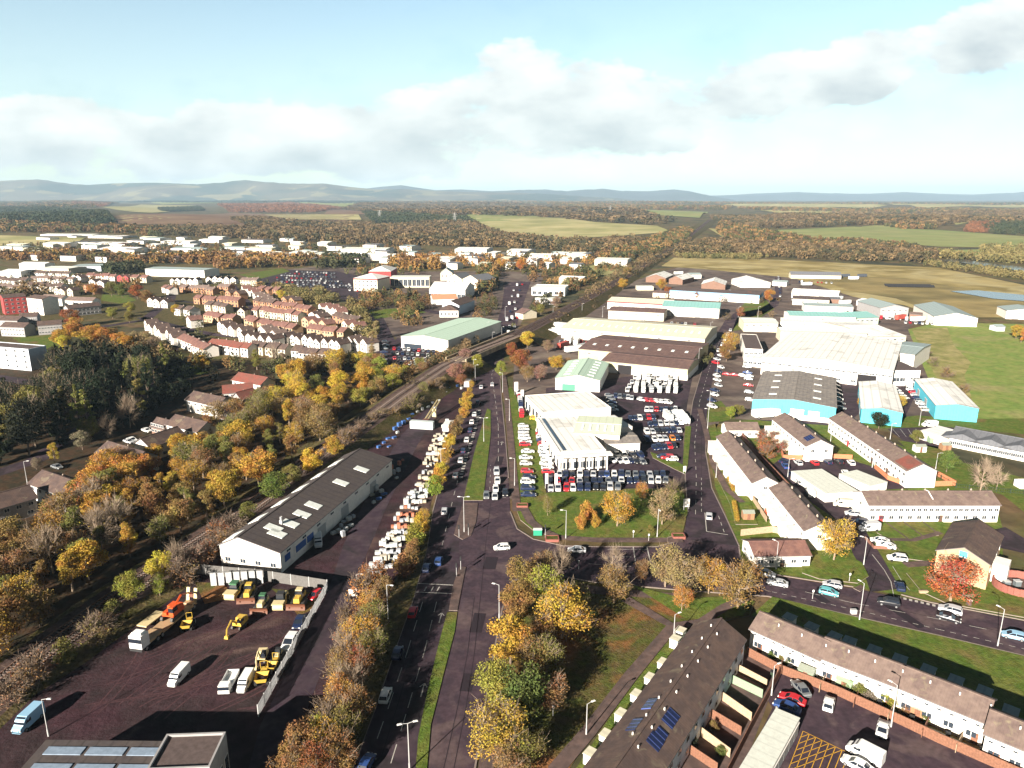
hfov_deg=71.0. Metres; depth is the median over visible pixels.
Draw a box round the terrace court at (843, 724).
[762,674,993,767]
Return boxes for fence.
[187,563,327,589]
[257,582,327,716]
[689,744,717,767]
[700,727,730,757]
[711,709,741,734]
[721,692,751,720]
[731,675,762,697]
[738,664,766,687]
[740,526,778,535]
[752,496,766,521]
[921,717,928,737]
[936,474,1023,493]
[955,730,963,752]
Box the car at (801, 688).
[790,679,811,697]
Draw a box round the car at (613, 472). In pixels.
[611,470,616,475]
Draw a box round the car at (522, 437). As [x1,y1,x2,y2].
[518,435,530,439]
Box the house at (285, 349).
[277,343,292,356]
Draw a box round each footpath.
[501,375,683,541]
[548,596,749,767]
[698,409,744,502]
[884,521,942,566]
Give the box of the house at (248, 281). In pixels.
[245,277,252,284]
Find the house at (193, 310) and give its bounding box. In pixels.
[182,306,200,315]
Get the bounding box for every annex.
[603,432,640,455]
[740,334,762,359]
[744,353,764,367]
[892,360,920,385]
[898,341,931,367]
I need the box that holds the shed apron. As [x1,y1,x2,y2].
[761,383,913,424]
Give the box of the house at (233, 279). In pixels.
[230,276,238,283]
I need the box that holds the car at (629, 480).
[627,477,632,483]
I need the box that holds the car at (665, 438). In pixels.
[662,435,668,440]
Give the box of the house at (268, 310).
[264,307,273,318]
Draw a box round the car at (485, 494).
[483,491,489,498]
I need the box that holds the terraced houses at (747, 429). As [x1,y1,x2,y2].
[721,421,759,437]
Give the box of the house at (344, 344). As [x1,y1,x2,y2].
[333,337,351,352]
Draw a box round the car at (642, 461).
[638,457,646,464]
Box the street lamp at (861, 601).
[858,579,864,619]
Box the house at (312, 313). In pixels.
[308,310,323,315]
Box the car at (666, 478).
[662,476,668,483]
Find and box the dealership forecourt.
[543,375,692,492]
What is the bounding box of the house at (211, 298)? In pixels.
[206,296,216,300]
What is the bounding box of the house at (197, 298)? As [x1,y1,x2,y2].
[193,294,203,303]
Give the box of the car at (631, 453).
[628,451,636,456]
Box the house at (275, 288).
[272,286,284,295]
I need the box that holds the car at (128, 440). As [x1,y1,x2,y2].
[123,438,133,443]
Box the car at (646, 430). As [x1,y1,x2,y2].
[643,427,649,433]
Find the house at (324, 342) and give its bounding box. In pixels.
[320,336,335,347]
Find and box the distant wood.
[0,200,1023,255]
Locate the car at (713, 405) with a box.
[707,403,717,408]
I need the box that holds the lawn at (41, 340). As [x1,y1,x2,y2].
[13,334,66,351]
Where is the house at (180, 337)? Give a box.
[177,333,188,347]
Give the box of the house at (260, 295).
[257,293,269,296]
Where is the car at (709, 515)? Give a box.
[706,512,712,519]
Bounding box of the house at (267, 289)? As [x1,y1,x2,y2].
[264,286,273,294]
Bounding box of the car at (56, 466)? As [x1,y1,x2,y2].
[50,463,62,469]
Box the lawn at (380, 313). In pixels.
[368,308,424,318]
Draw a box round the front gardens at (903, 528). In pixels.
[877,521,942,537]
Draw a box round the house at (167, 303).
[160,298,174,307]
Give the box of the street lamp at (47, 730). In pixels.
[41,698,51,736]
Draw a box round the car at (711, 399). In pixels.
[707,397,716,401]
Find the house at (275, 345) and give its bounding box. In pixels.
[268,342,282,357]
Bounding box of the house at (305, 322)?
[301,315,316,327]
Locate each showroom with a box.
[525,391,610,420]
[537,415,612,471]
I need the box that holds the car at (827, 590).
[819,586,838,597]
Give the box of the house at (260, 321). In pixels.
[257,318,269,327]
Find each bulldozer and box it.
[236,582,257,603]
[249,592,271,613]
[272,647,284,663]
[285,587,308,610]
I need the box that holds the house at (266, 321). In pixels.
[261,319,273,324]
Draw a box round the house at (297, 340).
[293,334,303,344]
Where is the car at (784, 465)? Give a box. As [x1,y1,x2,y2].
[781,463,789,468]
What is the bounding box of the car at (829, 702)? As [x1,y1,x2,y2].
[822,695,835,712]
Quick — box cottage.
[515,308,536,318]
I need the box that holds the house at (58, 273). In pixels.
[55,271,63,276]
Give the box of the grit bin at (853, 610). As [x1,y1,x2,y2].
[850,608,857,613]
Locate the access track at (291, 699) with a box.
[249,410,438,767]
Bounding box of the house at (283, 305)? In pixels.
[280,302,289,308]
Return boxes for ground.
[0,200,1023,767]
[0,273,363,357]
[0,379,472,767]
[1,402,372,694]
[241,265,544,340]
[509,267,931,498]
[712,420,1023,620]
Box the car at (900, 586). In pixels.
[894,581,905,591]
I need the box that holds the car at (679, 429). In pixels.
[676,427,681,432]
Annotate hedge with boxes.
[726,476,735,490]
[732,499,739,520]
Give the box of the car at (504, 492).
[502,488,507,496]
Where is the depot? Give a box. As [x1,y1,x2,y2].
[22,740,161,767]
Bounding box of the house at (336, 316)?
[332,312,347,323]
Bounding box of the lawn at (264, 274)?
[240,268,288,277]
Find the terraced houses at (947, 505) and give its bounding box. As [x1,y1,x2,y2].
[852,488,1001,521]
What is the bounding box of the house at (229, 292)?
[225,289,236,295]
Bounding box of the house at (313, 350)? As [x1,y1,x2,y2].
[306,347,319,360]
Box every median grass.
[416,612,456,767]
[464,408,490,500]
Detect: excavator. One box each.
[160,592,193,622]
[224,614,247,639]
[254,647,268,669]
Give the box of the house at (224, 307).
[218,303,233,312]
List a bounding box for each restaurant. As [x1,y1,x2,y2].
[430,294,456,304]
[439,304,459,316]
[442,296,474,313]
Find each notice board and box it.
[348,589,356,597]
[514,382,517,390]
[683,499,689,509]
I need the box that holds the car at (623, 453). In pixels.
[620,451,627,456]
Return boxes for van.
[11,701,45,733]
[167,661,190,686]
[236,667,254,692]
[314,531,322,547]
[518,399,523,407]
[519,409,523,416]
[633,385,637,391]
[641,385,645,392]
[646,377,650,383]
[649,385,653,392]
[654,381,658,388]
[657,385,661,392]
[664,373,668,379]
[666,385,670,392]
[666,412,670,420]
[672,411,684,415]
[673,386,677,393]
[674,415,688,419]
[677,417,689,424]
[805,486,815,496]
[833,497,853,508]
[845,739,886,767]
[858,520,880,532]
[921,420,938,426]
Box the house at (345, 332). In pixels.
[336,326,352,337]
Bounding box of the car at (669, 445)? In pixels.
[665,442,672,448]
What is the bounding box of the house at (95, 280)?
[88,278,100,284]
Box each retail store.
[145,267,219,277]
[401,317,501,351]
[429,282,474,297]
[440,267,453,280]
[447,272,469,281]
[463,273,495,288]
[532,284,568,295]
[559,276,586,284]
[595,257,630,265]
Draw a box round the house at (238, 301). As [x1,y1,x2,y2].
[230,296,245,306]
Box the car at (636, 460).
[632,457,640,463]
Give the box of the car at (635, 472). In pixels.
[633,470,638,476]
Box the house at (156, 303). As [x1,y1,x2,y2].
[153,297,165,307]
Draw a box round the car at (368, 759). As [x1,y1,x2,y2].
[357,752,376,767]
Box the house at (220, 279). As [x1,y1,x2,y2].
[216,276,223,283]
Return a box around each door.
[317,521,325,536]
[341,502,348,519]
[370,479,375,492]
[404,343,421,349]
[562,383,574,390]
[584,385,592,391]
[618,364,631,374]
[660,370,669,376]
[695,312,700,317]
[748,326,753,331]
[757,642,762,653]
[762,326,768,331]
[778,751,783,767]
[782,367,794,370]
[783,741,789,760]
[788,731,794,751]
[790,408,803,419]
[793,722,799,741]
[801,479,805,488]
[808,411,819,421]
[816,489,820,498]
[820,492,825,501]
[826,671,832,682]
[847,479,853,486]
[854,482,861,490]
[856,374,876,385]
[914,709,919,719]
[937,716,945,730]
[942,320,950,325]
[959,320,967,326]
[970,730,979,744]
[1012,314,1018,318]
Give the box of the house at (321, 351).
[318,347,330,355]
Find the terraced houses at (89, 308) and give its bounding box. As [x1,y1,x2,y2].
[63,302,101,315]
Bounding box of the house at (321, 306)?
[318,302,331,311]
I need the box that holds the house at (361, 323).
[350,321,367,332]
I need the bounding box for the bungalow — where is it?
[741,538,811,566]
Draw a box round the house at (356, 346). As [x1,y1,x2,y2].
[351,336,366,350]
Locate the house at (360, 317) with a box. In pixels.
[348,315,365,321]
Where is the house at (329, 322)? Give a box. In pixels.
[318,318,335,326]
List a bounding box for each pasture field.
[152,202,230,203]
[300,202,353,206]
[648,210,707,217]
[778,227,1023,246]
[862,225,898,229]
[940,249,981,254]
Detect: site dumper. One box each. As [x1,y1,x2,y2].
[180,612,195,630]
[254,660,272,685]
[264,653,281,672]
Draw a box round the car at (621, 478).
[618,476,624,483]
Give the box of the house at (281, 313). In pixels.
[277,309,286,319]
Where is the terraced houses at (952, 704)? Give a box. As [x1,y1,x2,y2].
[894,663,996,745]
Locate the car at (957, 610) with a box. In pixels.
[938,603,962,616]
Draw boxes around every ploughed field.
[114,213,353,225]
[324,210,363,213]
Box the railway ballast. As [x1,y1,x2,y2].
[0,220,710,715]
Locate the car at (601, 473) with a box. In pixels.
[598,470,603,477]
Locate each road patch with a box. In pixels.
[354,394,490,767]
[684,337,737,545]
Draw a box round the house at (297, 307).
[294,304,303,310]
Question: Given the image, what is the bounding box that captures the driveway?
[995,527,1023,552]
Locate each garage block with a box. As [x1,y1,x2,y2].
[739,708,799,767]
[791,469,857,501]
[839,470,886,490]
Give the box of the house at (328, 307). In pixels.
[325,303,339,314]
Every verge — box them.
[195,582,227,603]
[347,511,432,767]
[650,426,690,473]
[708,424,757,524]
[863,415,1023,433]
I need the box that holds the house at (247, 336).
[244,331,258,342]
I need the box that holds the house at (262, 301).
[259,298,268,306]
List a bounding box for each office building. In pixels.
[353,273,389,291]
[369,265,396,276]
[390,275,430,287]
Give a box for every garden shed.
[741,510,754,519]
[797,662,815,676]
[835,675,853,691]
[910,706,924,721]
[912,444,926,451]
[927,435,933,442]
[939,442,951,450]
[1013,479,1023,488]
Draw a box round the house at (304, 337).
[301,332,317,346]
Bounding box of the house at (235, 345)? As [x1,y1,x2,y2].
[230,341,243,356]
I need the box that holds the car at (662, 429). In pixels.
[660,427,666,432]
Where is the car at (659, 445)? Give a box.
[655,442,662,449]
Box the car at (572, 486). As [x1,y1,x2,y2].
[570,483,575,490]
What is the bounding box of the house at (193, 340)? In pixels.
[186,337,206,351]
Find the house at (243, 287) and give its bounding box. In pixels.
[241,284,250,291]
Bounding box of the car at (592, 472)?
[590,470,595,476]
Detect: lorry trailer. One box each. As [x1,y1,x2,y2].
[548,328,560,332]
[557,340,569,348]
[564,345,581,352]
[566,335,573,343]
[573,337,580,344]
[751,408,780,418]
[801,282,812,285]
[839,300,850,303]
[848,276,858,279]
[895,314,906,320]
[904,378,912,386]
[910,316,925,321]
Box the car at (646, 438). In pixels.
[643,435,650,441]
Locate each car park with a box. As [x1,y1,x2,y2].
[254,270,395,298]
[390,338,441,370]
[888,427,953,448]
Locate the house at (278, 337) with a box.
[266,333,284,343]
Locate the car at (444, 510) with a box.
[441,507,447,514]
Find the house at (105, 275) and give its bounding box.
[100,273,110,279]
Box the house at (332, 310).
[331,306,343,314]
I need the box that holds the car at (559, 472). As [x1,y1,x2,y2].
[557,469,562,476]
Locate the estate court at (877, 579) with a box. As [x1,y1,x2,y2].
[773,454,906,591]
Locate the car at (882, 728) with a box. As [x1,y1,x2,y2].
[875,718,889,738]
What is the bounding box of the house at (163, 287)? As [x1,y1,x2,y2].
[161,284,169,292]
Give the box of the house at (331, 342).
[328,337,343,348]
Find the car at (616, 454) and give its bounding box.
[613,451,620,456]
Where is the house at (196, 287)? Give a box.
[194,285,201,292]
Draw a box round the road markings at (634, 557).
[372,341,1022,761]
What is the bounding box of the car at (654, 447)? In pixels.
[651,444,658,450]
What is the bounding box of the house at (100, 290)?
[89,285,103,293]
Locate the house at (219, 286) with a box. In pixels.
[217,283,223,290]
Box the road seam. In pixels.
[378,371,996,767]
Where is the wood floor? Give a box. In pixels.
[0,359,398,656]
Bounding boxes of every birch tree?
[0,541,10,571]
[32,559,48,590]
[46,442,59,463]
[56,551,81,591]
[58,505,84,536]
[92,525,107,548]
[98,474,118,490]
[112,495,125,525]
[119,508,132,527]
[119,522,137,556]
[120,487,136,516]
[138,476,157,506]
[153,472,165,493]
[162,470,179,494]
[168,447,179,463]
[177,487,196,517]
[192,489,215,521]
[199,431,207,447]
[201,414,216,433]
[205,469,216,499]
[214,437,226,457]
[217,435,234,464]
[227,451,242,476]
[232,468,242,489]
[251,349,260,367]
[252,445,267,468]
[262,428,272,447]
[267,444,277,464]
[273,422,285,442]
[279,352,286,363]
[281,400,294,426]
[282,434,298,460]
[289,416,301,433]
[300,407,309,429]
[368,331,376,340]
[369,343,374,353]
[371,320,379,336]
[1020,328,1023,340]
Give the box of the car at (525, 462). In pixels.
[520,460,531,465]
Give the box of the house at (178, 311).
[174,305,185,315]
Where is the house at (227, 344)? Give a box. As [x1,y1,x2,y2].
[222,340,237,354]
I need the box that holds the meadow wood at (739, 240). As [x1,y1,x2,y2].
[596,220,1023,278]
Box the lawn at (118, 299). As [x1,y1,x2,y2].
[101,294,135,303]
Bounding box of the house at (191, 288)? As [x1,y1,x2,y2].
[188,284,196,292]
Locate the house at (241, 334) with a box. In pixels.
[238,330,252,341]
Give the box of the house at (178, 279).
[175,277,183,284]
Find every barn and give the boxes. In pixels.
[646,271,672,282]
[669,273,693,284]
[701,277,726,289]
[731,275,770,287]
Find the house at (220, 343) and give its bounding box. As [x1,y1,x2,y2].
[215,339,227,353]
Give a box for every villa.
[0,484,38,519]
[26,469,80,509]
[94,440,159,469]
[133,426,186,457]
[149,417,168,433]
[164,414,217,440]
[184,391,235,417]
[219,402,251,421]
[222,382,252,398]
[231,372,275,391]
[231,388,256,404]
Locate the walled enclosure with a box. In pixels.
[991,570,1023,596]
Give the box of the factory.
[761,332,901,385]
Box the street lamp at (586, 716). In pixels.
[585,699,595,734]
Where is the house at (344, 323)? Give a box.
[341,319,355,327]
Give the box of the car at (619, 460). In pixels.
[615,457,623,463]
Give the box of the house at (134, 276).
[130,274,140,282]
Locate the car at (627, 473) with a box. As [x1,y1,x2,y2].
[625,470,630,476]
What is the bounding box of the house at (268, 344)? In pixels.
[264,341,275,355]
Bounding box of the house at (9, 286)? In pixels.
[6,284,15,291]
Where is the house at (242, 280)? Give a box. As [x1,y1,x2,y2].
[240,277,247,284]
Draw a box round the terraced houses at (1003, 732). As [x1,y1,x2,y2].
[982,703,1023,767]
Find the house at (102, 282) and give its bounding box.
[96,279,110,287]
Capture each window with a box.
[224,752,228,767]
[270,562,276,567]
[560,462,565,468]
[573,461,578,467]
[581,461,585,467]
[586,460,591,467]
[599,460,604,466]
[753,640,760,648]
[770,648,777,656]
[787,656,795,664]
[822,670,830,678]
[880,693,889,700]
[900,701,909,710]
[921,710,931,719]
[943,720,954,728]
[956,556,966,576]
[965,728,975,737]
[987,749,998,756]
[1009,757,1021,767]
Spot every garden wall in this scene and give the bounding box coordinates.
[727,664,781,767]
[742,433,789,483]
[746,647,1019,767]
[781,451,852,459]
[874,464,899,482]
[935,471,955,485]
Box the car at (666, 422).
[663,420,668,425]
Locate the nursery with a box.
[941,426,1023,461]
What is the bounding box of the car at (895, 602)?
[877,596,900,607]
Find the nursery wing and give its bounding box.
[919,426,952,444]
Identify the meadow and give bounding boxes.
[662,258,1023,307]
[817,277,1023,316]
[908,323,1023,418]
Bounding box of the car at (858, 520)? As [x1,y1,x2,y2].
[852,518,867,523]
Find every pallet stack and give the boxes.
[340,530,345,537]
[346,515,351,521]
[374,484,378,491]
[380,554,386,560]
[389,542,394,547]
[403,498,408,504]
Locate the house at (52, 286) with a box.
[48,283,55,291]
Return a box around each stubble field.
[0,235,83,246]
[104,205,195,212]
[114,214,168,220]
[266,214,361,219]
[590,261,634,276]
[725,204,885,208]
[762,209,873,213]
[893,204,1023,207]
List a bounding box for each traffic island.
[449,567,465,610]
[454,503,477,539]
[853,585,864,591]
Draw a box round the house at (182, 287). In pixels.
[179,284,189,292]
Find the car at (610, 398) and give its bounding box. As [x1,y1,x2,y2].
[606,396,614,400]
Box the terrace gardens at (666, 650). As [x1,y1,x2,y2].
[576,627,690,767]
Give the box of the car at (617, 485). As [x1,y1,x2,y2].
[615,481,620,490]
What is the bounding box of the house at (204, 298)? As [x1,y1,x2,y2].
[201,295,210,303]
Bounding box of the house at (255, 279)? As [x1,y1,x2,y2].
[251,277,261,285]
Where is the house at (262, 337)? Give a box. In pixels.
[258,333,272,341]
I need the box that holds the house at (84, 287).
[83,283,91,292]
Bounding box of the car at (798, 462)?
[793,459,802,465]
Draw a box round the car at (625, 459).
[620,456,629,463]
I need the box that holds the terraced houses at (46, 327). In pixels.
[37,319,62,334]
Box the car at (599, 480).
[597,477,602,483]
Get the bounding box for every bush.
[0,669,29,709]
[1,642,61,689]
[5,665,41,701]
[50,636,77,663]
[72,607,123,647]
[77,608,118,633]
[101,598,122,614]
[162,551,199,589]
[178,535,213,570]
[190,536,219,564]
[201,521,235,551]
[205,515,234,537]
[218,506,249,535]
[303,683,345,723]
[307,694,347,748]
[310,711,327,735]
[314,649,353,697]
[329,613,362,649]
[334,425,357,445]
[334,595,360,628]
[338,424,361,433]
[343,560,381,604]
[351,418,371,427]
[362,407,382,422]
[374,405,389,413]
[387,404,400,413]
[391,550,418,577]
[398,393,420,409]
[404,522,425,546]
[404,537,419,554]
[408,389,425,401]
[412,511,430,532]
[424,474,443,495]
[427,375,445,388]
[432,467,445,484]
[434,462,448,474]
[438,441,453,457]
[444,433,455,444]
[447,419,462,434]
[458,395,471,409]
[458,407,468,417]
[462,387,473,399]
[574,512,586,529]
[580,500,592,520]
[590,510,600,527]
[646,524,654,532]
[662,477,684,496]
[691,738,698,747]
[709,719,718,730]
[715,745,727,756]
[753,432,772,451]
[755,428,768,438]
[758,443,776,458]
[764,429,780,442]
[766,651,775,658]
[773,439,788,453]
[777,655,783,663]
[783,658,792,666]
[841,680,856,691]
[851,682,868,699]
[860,690,876,702]
[879,693,895,705]
[886,698,897,711]
[898,705,909,715]
[920,715,931,723]
[926,356,939,366]
[939,365,955,377]
[959,382,971,392]
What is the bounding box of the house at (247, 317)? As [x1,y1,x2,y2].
[243,315,255,325]
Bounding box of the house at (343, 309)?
[334,307,347,313]
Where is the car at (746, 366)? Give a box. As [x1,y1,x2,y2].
[743,364,751,368]
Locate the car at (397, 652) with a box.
[391,645,403,659]
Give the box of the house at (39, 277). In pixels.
[37,275,44,281]
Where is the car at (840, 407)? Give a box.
[836,405,845,409]
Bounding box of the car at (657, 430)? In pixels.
[654,427,660,433]
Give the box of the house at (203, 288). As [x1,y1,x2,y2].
[200,284,211,293]
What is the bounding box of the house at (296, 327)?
[285,323,302,332]
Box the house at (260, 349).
[256,341,267,355]
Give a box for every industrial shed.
[0,245,35,249]
[0,269,35,277]
[7,243,33,244]
[19,262,54,269]
[27,253,47,259]
[36,237,58,239]
[40,233,104,235]
[43,242,77,246]
[43,243,60,247]
[60,254,84,260]
[68,235,87,237]
[75,241,106,245]
[81,244,109,249]
[88,235,136,237]
[95,255,117,261]
[96,242,137,246]
[100,247,148,252]
[112,236,127,238]
[117,242,137,246]
[123,248,141,253]
[126,239,155,243]
[143,237,171,240]
[149,243,168,248]
[160,240,201,244]
[169,256,184,262]
[171,247,208,251]
[176,236,191,239]
[183,243,202,246]
[199,239,227,242]
[209,236,228,238]
[220,246,253,249]
[222,242,243,245]
[232,250,252,252]
[242,238,272,242]
[246,247,280,251]
[256,244,277,246]
[280,238,295,241]
[288,244,309,249]
[289,251,323,254]
[290,241,308,244]
[315,252,353,254]
[317,241,335,245]
[327,245,350,250]
[341,247,393,253]
[350,257,369,262]
[361,253,395,259]
[363,243,385,246]
[372,250,394,253]
[379,256,389,262]
[399,245,420,250]
[406,251,420,255]
[427,256,461,264]
[446,261,462,268]
[455,247,492,253]
[456,251,473,257]
[465,254,486,260]
[470,257,489,263]
[488,251,506,257]
[501,256,517,261]
[505,262,518,269]
[507,249,535,255]
[517,251,529,257]
[526,257,542,264]
[529,253,555,260]
[542,262,554,268]
[553,322,566,326]
[555,252,585,258]
[555,357,608,391]
[560,256,579,263]
[561,317,716,343]
[569,262,584,269]
[578,335,708,362]
[581,252,595,257]
[601,352,698,379]
[607,297,676,308]
[608,306,667,320]
[652,290,669,297]
[662,300,720,317]
[669,287,763,303]
[689,273,701,277]
[738,317,778,331]
[751,371,836,422]
[772,280,788,285]
[776,327,867,340]
[780,317,858,327]
[784,311,855,320]
[791,288,839,297]
[792,295,829,304]
[802,302,852,311]
[823,296,840,303]
[825,321,905,341]
[852,311,879,324]
[857,298,908,316]
[858,380,903,426]
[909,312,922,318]
[913,302,977,326]
[914,378,979,421]
[996,304,1023,319]
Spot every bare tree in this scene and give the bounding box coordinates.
[23,516,69,572]
[64,473,110,506]
[79,496,122,548]
[91,489,136,536]
[98,411,115,437]
[104,390,142,427]
[164,537,187,564]
[265,346,279,367]
[329,625,359,662]
[335,658,371,703]
[550,539,573,580]
[601,540,626,568]
[968,455,999,489]
[989,461,1012,488]
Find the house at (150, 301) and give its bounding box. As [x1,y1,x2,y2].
[147,296,158,306]
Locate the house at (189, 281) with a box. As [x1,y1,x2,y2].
[187,277,194,284]
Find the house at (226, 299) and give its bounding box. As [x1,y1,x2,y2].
[223,295,233,303]
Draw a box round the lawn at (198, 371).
[169,363,206,374]
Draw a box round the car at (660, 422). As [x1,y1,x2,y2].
[657,420,663,425]
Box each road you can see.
[0,285,177,334]
[0,328,187,386]
[0,349,175,475]
[138,317,357,352]
[174,300,251,309]
[234,284,259,317]
[336,290,396,374]
[340,300,470,317]
[427,282,1023,767]
[741,276,781,316]
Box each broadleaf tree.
[0,380,28,400]
[0,399,23,444]
[0,514,31,551]
[0,537,33,587]
[0,568,48,613]
[0,574,21,603]
[0,592,28,642]
[0,607,17,653]
[1,391,53,447]
[2,396,46,455]
[9,381,51,436]
[9,518,65,558]
[19,374,47,399]
[21,586,60,626]
[24,510,65,545]
[27,482,79,530]
[30,458,42,468]
[33,366,71,402]
[38,493,72,516]
[39,347,78,378]
[39,366,65,387]
[40,381,72,416]
[48,328,69,342]
[54,335,70,349]
[55,527,91,551]
[57,350,95,379]
[57,367,97,416]
[58,309,80,322]
[63,323,81,338]
[63,474,102,505]
[64,539,110,580]
[65,476,91,503]
[65,537,104,564]
[66,317,83,330]
[69,430,92,449]
[70,331,88,341]
[72,375,103,415]
[75,463,111,480]
[77,325,94,341]
[77,419,100,437]
[79,489,111,525]
[80,337,90,352]
[85,283,98,293]
[85,448,123,468]
[86,323,102,340]
[86,447,118,469]
[89,466,121,489]
[91,327,109,345]
[93,365,120,391]
[94,483,122,515]
[102,327,117,340]
[103,282,117,295]
[104,454,135,474]
[105,307,117,318]
[106,473,141,500]
[109,445,127,457]
[110,332,125,343]
[110,459,146,492]
[112,568,145,599]
[114,283,127,297]
[115,335,134,350]
[121,453,156,483]
[122,351,156,384]
[122,452,138,459]
[123,302,135,311]
[123,311,135,322]
[127,331,141,341]
[128,284,143,298]
[128,343,157,372]
[135,487,169,521]
[137,456,162,481]
[139,290,155,302]
[139,331,153,340]
[142,550,171,580]
[143,443,162,456]
[144,513,171,543]
[146,336,160,346]
[148,574,168,595]
[159,497,199,532]
[166,456,187,480]
[166,481,198,501]
[167,433,188,459]
[169,439,208,466]
[170,304,178,312]
[177,459,211,490]
[185,432,208,452]
[189,444,216,477]
[193,355,209,368]
[196,398,225,423]
[201,434,221,461]
[205,461,233,476]
[205,469,242,507]
[212,429,229,440]
[215,419,239,437]
[222,418,255,446]
[224,396,247,418]
[224,409,249,435]
[229,434,254,452]
[230,449,258,479]
[232,446,248,461]
[239,404,264,426]
[239,449,276,484]
[239,501,257,519]
[244,395,276,416]
[245,383,272,408]
[253,412,275,433]
[257,470,289,498]
[260,384,273,400]
[261,385,287,413]
[265,735,307,767]
[270,396,287,416]
[275,363,293,380]
[275,714,322,767]
[276,290,285,297]
[280,369,305,391]
[281,383,302,399]
[281,464,303,481]
[282,422,305,443]
[285,356,302,370]
[287,392,312,422]
[288,374,308,392]
[288,379,314,402]
[289,358,305,375]
[291,398,317,425]
[294,707,340,762]
[296,734,336,767]
[300,447,323,470]
[303,404,333,440]
[304,354,320,375]
[306,394,331,410]
[307,374,324,387]
[307,401,337,427]
[308,352,324,372]
[311,384,329,399]
[316,724,360,767]
[323,347,345,365]
[323,353,342,369]
[323,434,344,454]
[323,665,359,708]
[324,641,356,679]
[326,370,350,386]
[326,694,365,746]
[327,368,345,382]
[327,401,341,424]
[328,362,339,375]
[328,383,348,405]
[332,681,376,723]
[335,348,345,360]
[338,612,382,653]
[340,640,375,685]
[341,385,353,401]
[348,372,368,389]
[349,387,370,405]
[350,583,383,618]
[351,351,364,362]
[354,366,375,383]
[354,597,392,634]
[355,361,370,372]
[356,624,389,664]
[358,557,386,595]
[361,356,374,365]
[362,353,373,362]
[362,387,374,401]
[367,377,385,393]
[368,566,394,603]
[369,353,385,365]
[370,356,387,370]
[371,375,386,386]
[372,368,384,381]
[382,363,402,380]
[383,373,400,389]
[398,365,409,378]
[402,545,415,561]
[413,357,427,365]
[417,381,429,391]
[418,361,428,371]
[419,507,429,519]
[437,376,445,384]
[437,450,449,462]
[446,363,464,377]
[454,373,467,383]
[456,414,463,424]
[457,348,471,356]
[464,362,474,373]
[465,691,531,761]
[471,354,482,368]
[471,655,518,705]
[485,614,537,663]
[488,735,531,767]
[495,360,506,375]
[497,258,505,266]
[497,660,551,718]
[498,580,537,619]
[503,724,550,767]
[505,342,516,355]
[505,555,537,587]
[509,349,532,372]
[511,634,556,677]
[515,259,525,270]
[518,365,534,381]
[519,331,534,347]
[524,563,573,611]
[524,633,566,675]
[527,612,556,640]
[529,363,547,380]
[530,575,597,639]
[532,549,553,573]
[535,304,544,312]
[535,668,569,710]
[541,339,552,350]
[542,496,553,515]
[549,355,563,369]
[550,297,561,307]
[568,581,590,612]
[592,563,633,602]
[600,489,634,525]
[618,278,627,286]
[623,267,631,272]
[633,558,648,582]
[635,481,648,500]
[646,533,682,586]
[648,479,679,524]
[656,278,666,288]
[664,286,671,290]
[665,553,712,594]
[672,584,695,610]
[691,552,728,593]
[711,552,768,608]
[718,342,735,361]
[722,331,740,351]
[725,406,735,416]
[734,404,745,415]
[737,307,744,316]
[764,289,775,299]
[815,515,858,559]
[871,411,889,428]
[898,394,906,404]
[909,430,924,442]
[922,542,988,604]
[937,449,961,471]
[1010,325,1023,338]
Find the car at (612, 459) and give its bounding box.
[608,456,617,462]
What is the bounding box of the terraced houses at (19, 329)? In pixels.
[0,322,36,336]
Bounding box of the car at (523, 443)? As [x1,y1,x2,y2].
[519,441,530,446]
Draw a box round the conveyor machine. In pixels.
[410,399,440,429]
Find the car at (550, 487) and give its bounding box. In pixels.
[548,484,553,491]
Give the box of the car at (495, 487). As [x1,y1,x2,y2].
[493,484,498,491]
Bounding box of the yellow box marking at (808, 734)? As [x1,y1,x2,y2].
[789,731,848,767]
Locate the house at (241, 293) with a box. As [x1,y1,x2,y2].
[234,290,247,298]
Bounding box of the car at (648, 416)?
[646,413,651,419]
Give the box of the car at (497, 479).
[494,476,500,483]
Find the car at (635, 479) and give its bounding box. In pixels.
[633,476,638,483]
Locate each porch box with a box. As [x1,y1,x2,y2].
[582,745,596,764]
[598,727,610,744]
[614,707,626,723]
[630,688,641,703]
[644,672,654,686]
[657,657,665,670]
[669,634,681,648]
[675,625,686,639]
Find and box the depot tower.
[147,732,229,767]
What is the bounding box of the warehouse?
[218,448,392,572]
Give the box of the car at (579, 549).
[568,545,585,553]
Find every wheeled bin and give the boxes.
[770,669,774,677]
[1002,579,1010,585]
[1013,579,1022,586]
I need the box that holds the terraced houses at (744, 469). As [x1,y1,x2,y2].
[708,431,778,499]
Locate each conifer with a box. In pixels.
[0,377,9,397]
[0,389,7,415]
[0,414,13,453]
[0,438,4,463]
[44,388,70,435]
[50,401,74,445]
[52,386,69,426]
[66,384,89,427]
[70,341,79,376]
[76,389,96,431]
[77,366,87,385]
[85,345,90,363]
[87,356,99,395]
[93,351,102,384]
[95,387,118,425]
[98,347,106,367]
[101,341,112,367]
[101,348,112,380]
[102,370,112,407]
[104,374,114,397]
[108,381,121,416]
[114,359,129,391]
[114,386,130,427]
[115,344,125,372]
[119,350,126,385]
[124,360,142,396]
[127,383,144,418]
[129,370,147,409]
[134,352,147,384]
[140,363,157,404]
[147,359,160,387]
[155,342,172,374]
[155,356,170,384]
[406,286,411,300]
[474,280,481,296]
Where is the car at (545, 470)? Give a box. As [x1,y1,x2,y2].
[541,468,553,473]
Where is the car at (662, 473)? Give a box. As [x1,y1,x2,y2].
[660,470,665,476]
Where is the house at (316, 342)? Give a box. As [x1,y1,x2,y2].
[312,336,326,348]
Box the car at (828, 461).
[823,459,832,464]
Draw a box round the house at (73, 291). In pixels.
[67,286,80,295]

